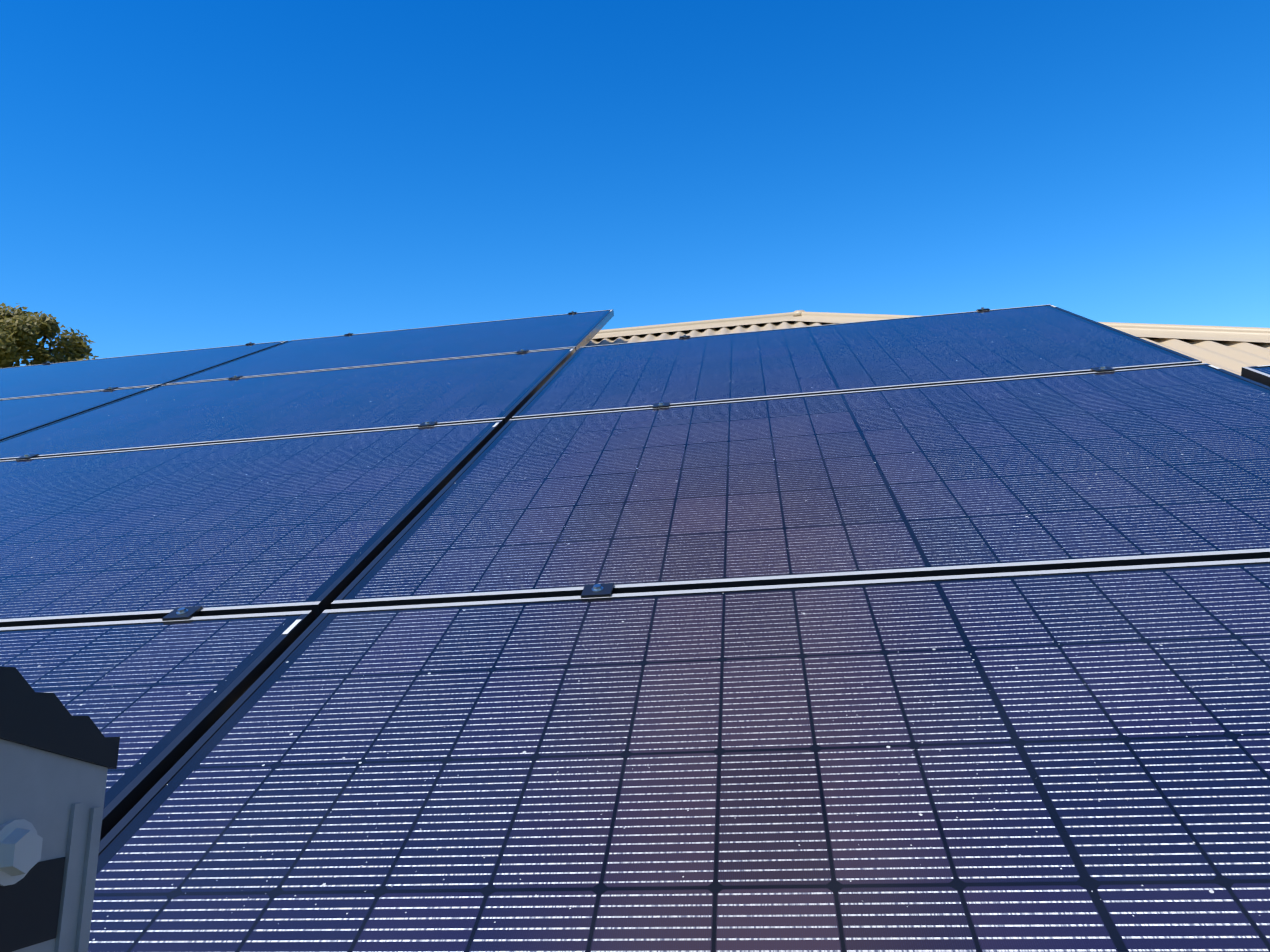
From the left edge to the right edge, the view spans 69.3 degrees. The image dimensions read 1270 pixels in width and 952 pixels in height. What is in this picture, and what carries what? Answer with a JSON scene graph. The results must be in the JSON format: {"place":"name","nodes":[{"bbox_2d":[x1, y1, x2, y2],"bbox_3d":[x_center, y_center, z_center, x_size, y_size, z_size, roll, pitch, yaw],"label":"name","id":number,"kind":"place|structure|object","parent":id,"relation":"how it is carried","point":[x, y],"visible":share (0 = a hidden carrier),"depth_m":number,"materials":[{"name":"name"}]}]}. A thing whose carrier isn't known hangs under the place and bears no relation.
{"place":"outdoors","nodes":[
{"label":"outdoors","id":0,"kind":"place"},
{"bbox_2d":[0,303,98,367],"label":"tree","id":1,"kind":"object","parent":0,"point":[21,332],"depth_m":16.62,"materials":[{"name":"green plant"}]},
{"bbox_2d":[0,0,1269,365],"label":"sky","id":2,"kind":"structure","parent":0,"point":[176,175],"materials":[{"name":"blue"}]},
{"bbox_2d":[585,321,1269,375],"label":"roof sheet","id":3,"kind":"object","parent":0,"point":[1234,357],"depth_m":3.13,"materials":[{"name":"beige metal"}]},
{"bbox_2d":[16,307,1114,620],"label":"clamps","id":4,"kind":"object","parent":3,"relation":"attached to","point":[588,591],"visible":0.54,"depth_m":1.38,"materials":[{"name":"metal"}]},
{"bbox_2d":[0,385,157,440],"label":"solar panel","id":5,"kind":"object","parent":4,"relation":"attached to","point":[18,416],"visible":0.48,"depth_m":3.50,"materials":[{"name":"glass"}]},
{"bbox_2d":[0,341,287,399],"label":"solar panel","id":6,"kind":"object","parent":4,"relation":"attached to","point":[143,370],"visible":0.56,"depth_m":4.40,"materials":[{"name":"glass"}]},
{"bbox_2d":[0,610,313,840],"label":"solar panel","id":7,"kind":"object","parent":4,"relation":"attached to","point":[159,697],"visible":0.57,"depth_m":1.21,"materials":[{"name":"glass"}]},
{"bbox_2d":[0,420,503,626],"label":"solar panel","id":8,"kind":"object","parent":4,"relation":"attached to","point":[316,524],"visible":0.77,"depth_m":1.84,"materials":[{"name":"glass"}]},
{"bbox_2d":[0,348,575,460],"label":"solar panel","id":9,"kind":"object","parent":4,"relation":"attached to","point":[505,388],"visible":0.83,"depth_m":2.97,"materials":[{"name":"glass"}]},
{"bbox_2d":[165,309,613,384],"bbox_3d":[-1.018,-0.594,4.205,1.722,0.032,1.134,-4,17,8],"label":"solar panel","id":10,"kind":"object","parent":4,"relation":"attached to","point":[576,331],"visible":0.77,"depth_m":4.09,"materials":[{"name":"glass"}]},
{"bbox_2d":[88,558,1269,951],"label":"solar panel","id":11,"kind":"object","parent":4,"relation":"attached to","point":[1060,760],"visible":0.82,"depth_m":0.86,"materials":[{"name":"glass"}]},
{"bbox_2d":[331,363,1269,608],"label":"solar panel","id":12,"kind":"object","parent":4,"relation":"attached to","point":[1151,465],"visible":0.85,"depth_m":1.60,"materials":[{"name":"glass"}]},
{"bbox_2d":[512,304,1201,418],"bbox_3d":[0.584,-0.372,2.882,1.722,0.032,1.134,-4,17,8],"label":"solar panel","id":13,"kind":"object","parent":4,"relation":"attached to","point":[1015,342],"visible":0.71,"depth_m":2.72,"materials":[{"name":"glass"}]},
{"bbox_2d":[592,310,1269,342],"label":"roof","id":14,"kind":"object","parent":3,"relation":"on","point":[1231,333],"visible":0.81,"depth_m":4.36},
{"bbox_2d":[1241,365,1269,386],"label":"solar panel","id":15,"kind":"object","parent":3,"relation":"on","point":[1260,374],"visible":0.73,"depth_m":2.08,"materials":[{"name":"glass"}]},
{"label":"ground","id":16,"kind":"structure","parent":0,"visible":0},
{"bbox_2d":[0,667,119,951],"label":"ladder","id":17,"kind":"object","parent":16,"relation":"on","point":[58,760],"visible":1,"depth_m":0.26,"materials":[{"name":"metal"}]}
]}

